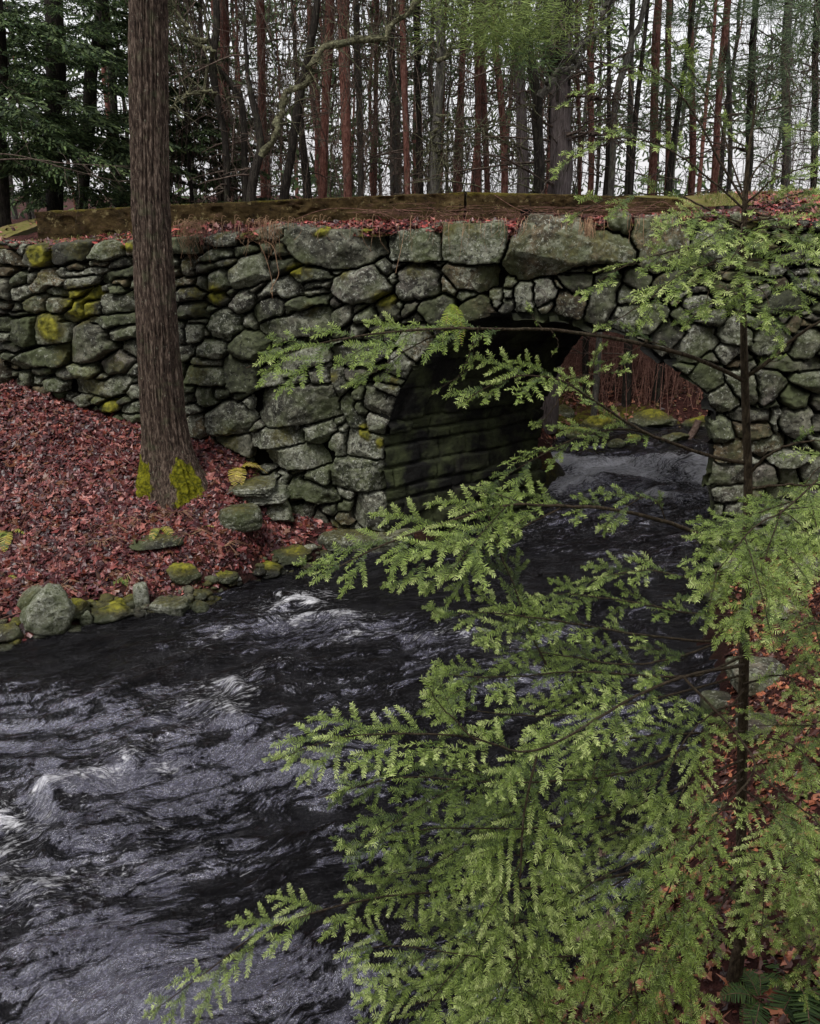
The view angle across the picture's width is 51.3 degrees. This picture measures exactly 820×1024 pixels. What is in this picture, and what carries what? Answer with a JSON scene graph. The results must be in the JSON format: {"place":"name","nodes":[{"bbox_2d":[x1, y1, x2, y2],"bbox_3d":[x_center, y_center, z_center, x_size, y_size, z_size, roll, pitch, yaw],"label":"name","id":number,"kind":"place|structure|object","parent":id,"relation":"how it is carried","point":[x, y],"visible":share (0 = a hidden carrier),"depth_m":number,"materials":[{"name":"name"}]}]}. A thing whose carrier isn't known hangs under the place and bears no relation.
{"place":"outdoors","nodes":[
{"label":"outdoors","id":0,"kind":"place"},
{"bbox_2d":[0,421,720,1023],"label":"stream water","id":1,"kind":"structure","parent":0,"point":[162,823],"depth_m":6.96,"materials":[{"name":"liquid"}]},
{"bbox_2d":[0,191,818,238],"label":"road","id":2,"kind":"structure","parent":0,"point":[23,228],"depth_m":11.57,"materials":[{"name":"green soil"}]},
{"bbox_2d":[0,378,819,1023],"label":"ground","id":3,"kind":"structure","parent":0,"point":[724,686],"depth_m":6.24,"materials":[{"name":"brown plant"}]},
{"bbox_2d":[0,622,23,643],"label":"rock","id":4,"kind":"object","parent":3,"relation":"on","point":[10,632],"visible":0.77,"depth_m":8.76,"materials":[{"name":"stone"}]},
{"bbox_2d":[17,584,42,610],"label":"rock","id":5,"kind":"object","parent":3,"relation":"on","point":[26,597],"visible":0.47,"depth_m":9.02,"materials":[{"name":"stone"}]},
{"bbox_2d":[19,583,75,635],"bbox_3d":[-3.832,1.028,9.018,0.556,0.624,0.498,-10,23,-25],"label":"rock","id":6,"kind":"object","parent":3,"relation":"on","point":[49,610],"visible":0.9,"depth_m":8.85,"materials":[{"name":"stone"}]},
{"bbox_2d":[71,598,90,619],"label":"rock","id":7,"kind":"object","parent":3,"relation":"on","point":[82,606],"visible":0.45,"depth_m":9.19,"materials":[{"name":"stone"}]},
{"bbox_2d":[91,597,133,623],"bbox_3d":[-3.247,1.125,9.356,0.529,0.276,0.450,0,21,0],"label":"rock","id":8,"kind":"object","parent":3,"relation":"on","point":[118,609],"visible":0.8,"depth_m":9.23,"materials":[{"name":"stone"}]},
{"bbox_2d":[133,581,149,607],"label":"rock","id":9,"kind":"object","parent":3,"relation":"on","point":[140,594],"visible":0.77,"depth_m":9.37,"materials":[{"name":"stone"}]},
{"bbox_2d":[61,506,244,592],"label":"bank grass","id":10,"kind":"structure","parent":3,"relation":"on","point":[126,574],"depth_m":9.90,"materials":[{"name":"plant"}]},
{"bbox_2d":[128,532,183,550],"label":"slab","id":11,"kind":"structure","parent":3,"relation":"on","point":[160,541],"depth_m":9.90,"materials":[{"name":"stone"}]},
{"bbox_2d":[0,543,330,651],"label":"shore gravel","id":12,"kind":"structure","parent":3,"relation":"on","point":[191,593],"depth_m":9.62,"materials":[{"name":"stone"}]},
{"bbox_2d":[128,0,207,509],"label":"tree trunk","id":13,"kind":"object","parent":3,"relation":"on","point":[172,474],"visible":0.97,"depth_m":9.58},
{"bbox_2d":[0,127,137,223],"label":"bare branch","id":14,"kind":"object","parent":13,"relation":"attached to","point":[59,166],"visible":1,"depth_m":7.70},
{"bbox_2d":[0,120,138,213],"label":"bare branch","id":15,"kind":"object","parent":13,"relation":"attached to","point":[68,163],"visible":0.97,"depth_m":7.87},
{"bbox_2d":[149,595,190,615],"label":"slab","id":16,"kind":"structure","parent":3,"relation":"on","point":[174,605],"depth_m":9.36,"materials":[{"name":"stone"}]},
{"bbox_2d":[166,562,201,586],"bbox_3d":[-2.592,0.733,9.771,0.369,0.316,0.276,-11,23,-27],"label":"rock","id":17,"kind":"object","parent":3,"relation":"on","point":[181,574],"visible":0.81,"depth_m":9.67,"materials":[{"name":"stone"}]},
{"bbox_2d":[191,600,209,612],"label":"rock","id":18,"kind":"object","parent":3,"relation":"on","point":[199,606],"visible":0.82,"depth_m":9.44,"materials":[{"name":"stone"}]},
{"bbox_2d":[0,378,409,643],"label":"fallen leaves","id":19,"kind":"object","parent":3,"relation":"on","point":[92,486],"depth_m":10.22,"materials":[{"name":"plant"}]},
{"bbox_2d":[215,570,238,583],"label":"rock","id":20,"kind":"object","parent":3,"relation":"on","point":[228,577],"visible":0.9,"depth_m":9.94,"materials":[{"name":"stone"}]},
{"bbox_2d":[218,503,262,532],"bbox_3d":[-2.062,0.074,10.353,0.537,0.303,0.393,-6,22,-17],"label":"rock","id":21,"kind":"object","parent":3,"relation":"on","point":[245,517],"visible":0.86,"depth_m":10.20,"materials":[{"name":"stone"}]},
{"bbox_2d":[228,462,266,485],"bbox_3d":[-2.227,-0.514,11.025,0.547,0.210,0.612,13,24,30],"label":"fern","id":22,"kind":"object","parent":3,"relation":"on","point":[239,473],"visible":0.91,"depth_m":10.82,"materials":[{"name":"yellow plant"}]},
{"bbox_2d":[261,561,283,579],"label":"rock","id":23,"kind":"object","parent":3,"relation":"on","point":[274,570],"visible":0.81,"depth_m":10.30,"materials":[{"name":"stone"}]},
{"bbox_2d":[265,500,293,521],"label":"rock","id":24,"kind":"object","parent":3,"relation":"on","point":[281,512],"visible":0.74,"depth_m":10.92,"materials":[{"name":"stone"}]},
{"bbox_2d":[271,544,311,564],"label":"rock","id":25,"kind":"object","parent":3,"relation":"on","point":[289,555],"visible":0.8,"depth_m":10.59,"materials":[{"name":"stone"}]},
{"bbox_2d":[317,525,414,552],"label":"slab","id":26,"kind":"structure","parent":3,"relation":"on","point":[325,539],"depth_m":10.95,"materials":[{"name":"stone"}]},
{"bbox_2d":[0,192,819,567],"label":"stone bridge","id":27,"kind":"structure","parent":3,"relation":"on","point":[326,450],"depth_m":10.41,"materials":[{"name":"grey"}]},
{"bbox_2d":[242,483,289,505],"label":"slab","id":28,"kind":"structure","parent":27,"relation":"on","point":[280,494],"depth_m":10.79,"materials":[{"name":"stone"}]},
{"bbox_2d":[225,475,276,496],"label":"slab","id":29,"kind":"structure","parent":28,"relation":"on","point":[261,486],"depth_m":10.71,"materials":[{"name":"stone"}]},
{"bbox_2d":[0,206,818,250],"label":"ledge soil","id":30,"kind":"structure","parent":27,"relation":"on","point":[35,235],"depth_m":10.36,"materials":[{"name":"brown soil"}]},
{"bbox_2d":[173,211,694,262],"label":"dry grass","id":31,"kind":"structure","parent":30,"relation":"on","point":[187,228],"depth_m":9.93,"materials":[{"name":"plant"}]},
{"bbox_2d":[0,187,819,248],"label":"ledge leaves","id":32,"kind":"object","parent":27,"relation":"on","point":[389,227],"visible":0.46,"depth_m":10.02,"materials":[{"name":"brown plant"}]},
{"bbox_2d":[441,304,464,345],"bbox_3d":[0.493,-2.141,9.823,0.300,0.467,0.300,0,21,0],"label":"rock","id":33,"kind":"object","parent":27,"relation":"attached to","point":[452,307],"visible":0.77,"depth_m":9.81,"materials":[{"name":"green stone"}]},
{"bbox_2d":[347,201,715,224],"bbox_3d":[1.303,-3.304,9.464,4.077,0.266,0.256,4,21,9],"label":"pine straw","id":34,"kind":"object","parent":27,"relation":"on","point":[551,207],"visible":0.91,"depth_m":9.57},
{"bbox_2d":[141,28,819,1023],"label":"hemlock sapling","id":35,"kind":"object","parent":3,"relation":"on","point":[747,540],"visible":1,"depth_m":2.64,"materials":[{"name":"green plant"}]},
{"bbox_2d":[574,900,622,941],"bbox_3d":[0.984,2.656,5.258,0.742,0.406,0.119,-10,23,-25],"label":"branch","id":36,"kind":"object","parent":3,"relation":"on","point":[607,913],"visible":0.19,"depth_m":5.33,"materials":[{"name":"green plant"}]},
{"bbox_2d":[515,552,819,1023],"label":"bank leaves","id":37,"kind":"object","parent":3,"relation":"on","point":[787,962],"visible":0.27,"depth_m":4.83,"materials":[{"name":"red plant"}]},
{"bbox_2d":[699,690,730,713],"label":"rock","id":38,"kind":"object","parent":3,"relation":"on","point":[716,699],"visible":0.68,"depth_m":7.55,"materials":[{"name":"stone"}]},
{"bbox_2d":[724,656,785,696],"bbox_3d":[3.071,1.440,7.495,0.536,0.211,0.474,0,21,0],"label":"rock","id":39,"kind":"object","parent":3,"relation":"on","point":[760,665],"visible":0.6,"depth_m":7.42,"materials":[{"name":"stone"}]},
{"bbox_2d":[718,967,793,1023],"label":"fern","id":40,"kind":"object","parent":3,"relation":"on","point":[756,1004],"visible":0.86,"depth_m":3.72,"materials":[{"name":"green plant"}]},
{"bbox_2d":[735,712,776,742],"bbox_3d":[2.701,1.668,6.602,0.343,0.138,0.300,0,21,0],"label":"rock","id":41,"kind":"object","parent":3,"relation":"on","point":[753,722],"visible":0.32,"depth_m":6.55,"materials":[{"name":"stone"}]},
{"bbox_2d":[701,446,819,1012],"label":"hemlock sapling","id":42,"kind":"object","parent":3,"relation":"on","point":[791,926],"visible":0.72,"depth_m":3.08,"materials":[{"name":"green plant"}]},
{"bbox_2d":[754,960,819,1023],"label":"fern","id":43,"kind":"object","parent":3,"relation":"on","point":[798,1015],"visible":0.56,"depth_m":3.66,"materials":[{"name":"green plant"}]},
{"bbox_2d":[786,555,819,581],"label":"rock","id":44,"kind":"object","parent":3,"relation":"on","point":[815,573],"visible":0.26,"depth_m":8.95,"materials":[{"name":"stone"}]},
{"bbox_2d":[3,0,819,195],"label":"sky","id":45,"kind":"structure","parent":0,"point":[641,163],"materials":[{"name":"white"}]},
{"bbox_2d":[11,195,819,506],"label":"woodland ground","id":46,"kind":"structure","parent":0,"point":[583,413],"depth_m":16.68,"materials":[{"name":"soil"}]},
{"bbox_2d":[0,0,185,226],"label":"hemlock tree","id":47,"kind":"object","parent":46,"relation":"on","point":[51,126],"visible":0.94,"depth_m":13.11,"materials":[{"name":"green plant"}]},
{"bbox_2d":[0,0,202,210],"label":"hemlock tree","id":48,"kind":"object","parent":46,"relation":"on","point":[53,12],"visible":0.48,"depth_m":14.84,"materials":[{"name":"green plant"}]},
{"bbox_2d":[5,0,213,209],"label":"hemlock tree","id":49,"kind":"object","parent":46,"relation":"on","point":[103,25],"visible":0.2,"depth_m":16.86,"materials":[{"name":"green plant"}]},
{"bbox_2d":[8,0,241,214],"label":"pine tree","id":50,"kind":"object","parent":46,"relation":"on","point":[115,81],"visible":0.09,"depth_m":18.60,"materials":[{"name":"green plant"}]},
{"bbox_2d":[100,3,217,207],"bbox_3d":[-5.604,-9.297,19.047,2.539,5.300,3.367,0,21,0],"label":"young hemlock","id":51,"kind":"object","parent":46,"relation":"on","point":[119,41],"visible":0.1,"depth_m":18.58,"materials":[{"name":"green plant"}]},
{"bbox_2d":[115,36,235,206],"bbox_3d":[-4.654,-7.683,17.274,2.813,3.522,2.774,-8,22,-20],"label":"young hemlock","id":52,"kind":"object","parent":46,"relation":"on","point":[207,131],"visible":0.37,"depth_m":17.40,"materials":[{"name":"green plant"}]},
{"bbox_2d":[123,0,270,203],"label":"bare tree","id":53,"kind":"object","parent":46,"relation":"on","point":[213,47],"visible":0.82,"depth_m":13.79,"materials":[{"name":"brown plant"}]},
{"bbox_2d":[175,0,253,201],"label":"red pine","id":54,"kind":"object","parent":46,"relation":"on","point":[224,34],"visible":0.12,"depth_m":21.12,"materials":[{"name":"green plant"}]},
{"bbox_2d":[169,56,281,201],"bbox_3d":[-4.116,-8.206,18.926,2.714,3.335,3.113,0,21,0],"label":"young hemlock","id":55,"kind":"object","parent":46,"relation":"on","point":[202,186],"visible":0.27,"depth_m":18.58,"materials":[{"name":"green plant"}]},
{"bbox_2d":[176,0,280,201],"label":"bare tree","id":56,"kind":"object","parent":46,"relation":"on","point":[243,122],"visible":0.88,"depth_m":14.28,"materials":[{"name":"grey plant"}]},
{"bbox_2d":[217,89,300,198],"bbox_3d":[-4.039,-9.610,22.948,2.833,3.358,2.130,8,22,21],"label":"young hemlock","id":57,"kind":"object","parent":46,"relation":"on","point":[285,140],"visible":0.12,"depth_m":22.76,"materials":[{"name":"green plant"}]},
{"bbox_2d":[226,0,313,200],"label":"red pine","id":58,"kind":"object","parent":46,"relation":"on","point":[263,194],"visible":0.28,"depth_m":20.54,"materials":[{"name":"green plant"}]},
{"bbox_2d":[209,0,346,199],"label":"bare tree","id":59,"kind":"object","parent":46,"relation":"on","point":[285,185],"visible":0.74,"depth_m":15.40,"materials":[{"name":"grey plant"}]},
{"bbox_2d":[169,0,439,201],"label":"bare tree","id":60,"kind":"object","parent":46,"relation":"on","point":[262,150],"visible":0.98,"depth_m":13.17,"materials":[{"name":"grey plant"}]},
{"bbox_2d":[250,0,358,198],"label":"grey tree","id":61,"kind":"object","parent":46,"relation":"on","point":[303,149],"visible":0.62,"depth_m":17.39,"materials":[{"name":"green plant"}]},
{"bbox_2d":[277,0,339,198],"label":"pine","id":62,"kind":"object","parent":46,"relation":"on","point":[316,167],"visible":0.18,"depth_m":27.92,"materials":[{"name":"red plant"}]},
{"bbox_2d":[280,0,387,197],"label":"red pine","id":63,"kind":"object","parent":46,"relation":"on","point":[323,167],"visible":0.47,"depth_m":18.08,"materials":[{"name":"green plant"}]},
{"bbox_2d":[297,0,389,196],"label":"grey tree","id":64,"kind":"object","parent":46,"relation":"on","point":[360,173],"visible":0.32,"depth_m":19.92,"materials":[{"name":"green plant"}]},
{"bbox_2d":[329,0,403,195],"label":"red pine","id":65,"kind":"object","parent":46,"relation":"on","point":[374,192],"visible":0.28,"depth_m":22.78,"materials":[{"name":"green plant"}]},
{"bbox_2d":[98,0,655,204],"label":"bare twig tangle","id":66,"kind":"object","parent":46,"relation":"on","point":[372,117],"visible":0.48,"depth_m":17.55,"materials":[{"name":"wood"}]},
{"bbox_2d":[355,5,430,193],"bbox_3d":[-0.017,-15.533,25.324,4.126,13.467,4.597,4,22,3],"label":"grey tree","id":67,"kind":"object","parent":46,"relation":"on","point":[398,121],"visible":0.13,"depth_m":26.69,"materials":[{"name":"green plant"}]},
{"bbox_2d":[352,0,459,194],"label":"pine tree","id":68,"kind":"object","parent":46,"relation":"on","point":[392,185],"visible":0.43,"depth_m":19.12,"materials":[{"name":"grey plant"}]},
{"bbox_2d":[322,0,490,195],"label":"red pine","id":69,"kind":"object","parent":46,"relation":"on","point":[405,104],"visible":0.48,"depth_m":16.63,"materials":[{"name":"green plant"}]},
{"bbox_2d":[6,0,819,217],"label":"evergreens","id":70,"kind":"object","parent":46,"relation":"on","point":[624,26],"visible":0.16,"depth_m":36.48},
{"bbox_2d":[359,2,476,193],"bbox_3d":[0.166,-12.190,16.735,6.962,12.536,6.331,0,21,0],"label":"grey tree","id":71,"kind":"object","parent":46,"relation":"on","point":[417,92],"visible":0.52,"depth_m":18.04,"materials":[{"name":"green plant"}]},
{"bbox_2d":[339,0,549,193],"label":"grey tree","id":72,"kind":"object","parent":46,"relation":"on","point":[436,134],"visible":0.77,"depth_m":14.14,"materials":[{"name":"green plant"}]},
{"bbox_2d":[302,0,602,196],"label":"red pine","id":73,"kind":"object","parent":46,"relation":"on","point":[346,145],"visible":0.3,"depth_m":17.36,"materials":[{"name":"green plant"}]},
{"bbox_2d":[421,1,494,192],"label":"pine","id":74,"kind":"object","parent":46,"relation":"on","point":[459,115],"visible":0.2,"depth_m":26.22,"materials":[{"name":"red plant"}]},
{"bbox_2d":[407,4,510,191],"bbox_3d":[1.429,-12.401,16.676,5.713,13.603,6.860,5,21,12],"label":"red pine","id":75,"kind":"object","parent":46,"relation":"on","point":[476,162],"visible":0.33,"depth_m":18.13,"materials":[{"name":"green plant"}]},
{"bbox_2d":[441,0,512,192],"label":"red pine","id":76,"kind":"object","parent":46,"relation":"on","point":[483,85],"visible":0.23,"depth_m":19.04,"materials":[{"name":"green plant"}]},
{"bbox_2d":[435,0,549,192],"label":"red pine","id":77,"kind":"object","parent":46,"relation":"on","point":[504,182],"visible":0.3,"depth_m":17.30,"materials":[{"name":"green plant"}]},
{"bbox_2d":[455,0,577,193],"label":"grey tree","id":78,"kind":"object","parent":46,"relation":"on","point":[520,116],"visible":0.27,"depth_m":15.95,"materials":[{"name":"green plant"}]},
{"bbox_2d":[410,0,663,434],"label":"great pine","id":79,"kind":"object","parent":46,"relation":"on","point":[558,124],"visible":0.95,"depth_m":12.67,"materials":[{"name":"green plant"}]},
{"bbox_2d":[449,0,652,193],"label":"forked tree","id":80,"kind":"object","parent":46,"relation":"on","point":[539,94],"visible":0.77,"depth_m":12.64,"materials":[{"name":"grey plant"}]},
{"bbox_2d":[522,0,664,415],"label":"slanting tree","id":81,"kind":"object","parent":46,"relation":"on","point":[611,179],"visible":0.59,"depth_m":14.62,"materials":[{"name":"brown plant"}]},
{"bbox_2d":[545,0,644,402],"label":"woodland tree","id":82,"kind":"object","parent":46,"relation":"on","point":[585,368],"visible":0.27,"depth_m":15.47,"materials":[{"name":"brown plant"}]},
{"bbox_2d":[571,0,623,194],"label":"red pine","id":83,"kind":"object","parent":46,"relation":"on","point":[579,178],"visible":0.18,"depth_m":22.00,"materials":[{"name":"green plant"}]},
{"bbox_2d":[580,415,616,429],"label":"rock","id":84,"kind":"object","parent":46,"relation":"on","point":[595,422],"visible":0.45,"depth_m":15.85,"materials":[{"name":"stone"}]},
{"bbox_2d":[580,0,625,195],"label":"pine","id":85,"kind":"object","parent":46,"relation":"on","point":[597,177],"visible":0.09,"depth_m":47.38,"materials":[{"name":"brown plant"}]},
{"bbox_2d":[571,0,662,366],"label":"red pine","id":86,"kind":"object","parent":46,"relation":"on","point":[591,182],"visible":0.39,"depth_m":17.23,"materials":[{"name":"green plant"}]},
{"bbox_2d":[541,336,707,448],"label":"woodland leaves","id":87,"kind":"object","parent":46,"relation":"on","point":[611,404],"visible":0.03,"depth_m":16.83,"materials":[{"name":"brown plant"}]},
{"bbox_2d":[560,331,702,419],"bbox_3d":[4.934,-4.970,19.708,6.160,3.661,10.713,7,22,17],"label":"brush thicket","id":88,"kind":"object","parent":46,"relation":"on","point":[676,378],"visible":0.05,"depth_m":16.83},
{"bbox_2d":[628,409,676,426],"bbox_3d":[4.676,-1.745,16.461,0.942,0.440,0.579,5,21,12],"label":"rock","id":89,"kind":"object","parent":46,"relation":"on","point":[652,418],"visible":0.7,"depth_m":16.31,"materials":[{"name":"stone"}]},
{"bbox_2d":[510,0,795,336],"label":"grey tree","id":90,"kind":"object","parent":46,"relation":"on","point":[631,22],"visible":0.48,"depth_m":15.34,"materials":[{"name":"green plant"}]},
{"bbox_2d":[622,0,685,195],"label":"pine","id":91,"kind":"object","parent":46,"relation":"on","point":[662,99],"visible":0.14,"depth_m":40.72,"materials":[{"name":"brown plant"}]},
{"bbox_2d":[584,0,735,195],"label":"red pine","id":92,"kind":"object","parent":46,"relation":"on","point":[666,150],"visible":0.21,"depth_m":18.94,"materials":[{"name":"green plant"}]},
{"bbox_2d":[569,0,752,406],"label":"woodland tree","id":93,"kind":"object","parent":46,"relation":"on","point":[630,190],"visible":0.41,"depth_m":15.16,"materials":[{"name":"brown plant"}]},
{"bbox_2d":[613,0,736,376],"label":"red pine","id":94,"kind":"object","parent":46,"relation":"on","point":[654,155],"visible":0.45,"depth_m":16.13,"materials":[{"name":"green plant"}]},
{"bbox_2d":[605,0,745,403],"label":"woodland tree","id":95,"kind":"object","parent":46,"relation":"on","point":[671,162],"visible":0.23,"depth_m":15.17,"materials":[{"name":"brown plant"}]},
{"bbox_2d":[639,0,735,193],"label":"grey tree","id":96,"kind":"object","parent":46,"relation":"on","point":[711,4],"visible":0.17,"depth_m":36.24,"materials":[{"name":"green plant"}]},
{"bbox_2d":[662,0,745,209],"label":"pine","id":97,"kind":"object","parent":46,"relation":"on","point":[699,183],"visible":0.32,"depth_m":26.33,"materials":[{"name":"red plant"}]},
{"bbox_2d":[655,0,759,208],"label":"red pine","id":98,"kind":"object","parent":46,"relation":"on","point":[716,131],"visible":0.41,"depth_m":16.25,"materials":[{"name":"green plant"}]},
{"bbox_2d":[638,0,781,209],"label":"red pine","id":99,"kind":"object","parent":46,"relation":"on","point":[691,179],"visible":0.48,"depth_m":17.38,"materials":[{"name":"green plant"}]},
{"bbox_2d":[620,0,819,207],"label":"dark pine","id":100,"kind":"object","parent":46,"relation":"on","point":[754,5],"visible":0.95,"depth_m":14.26,"materials":[{"name":"green plant"}]},
{"bbox_2d":[677,0,764,208],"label":"pine","id":101,"kind":"object","parent":46,"relation":"on","point":[722,156],"visible":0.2,"depth_m":28.45,"materials":[{"name":"brown plant"}]},
{"bbox_2d":[699,0,802,208],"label":"grey tree","id":102,"kind":"object","parent":46,"relation":"on","point":[729,94],"visible":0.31,"depth_m":19.94,"materials":[{"name":"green plant"}]},
{"bbox_2d":[699,0,819,206],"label":"grey tree","id":103,"kind":"object","parent":46,"relation":"on","point":[785,152],"visible":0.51,"depth_m":16.59,"materials":[{"name":"green plant"}]},
{"bbox_2d":[708,0,819,207],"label":"tree","id":104,"kind":"object","parent":46,"relation":"on","point":[791,107],"visible":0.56,"depth_m":15.59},
{"bbox_2d":[737,0,819,207],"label":"grey tree","id":105,"kind":"object","parent":46,"relation":"on","point":[817,84],"visible":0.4,"depth_m":18.87,"materials":[{"name":"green plant"}]},
{"bbox_2d":[758,0,819,189],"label":"grey tree","id":106,"kind":"object","parent":46,"relation":"on","point":[775,164],"visible":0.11,"depth_m":48.92,"materials":[{"name":"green plant"}]},
{"bbox_2d":[20,186,819,243],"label":"roadside grass","id":107,"kind":"structure","parent":0,"point":[727,200],"depth_m":10.60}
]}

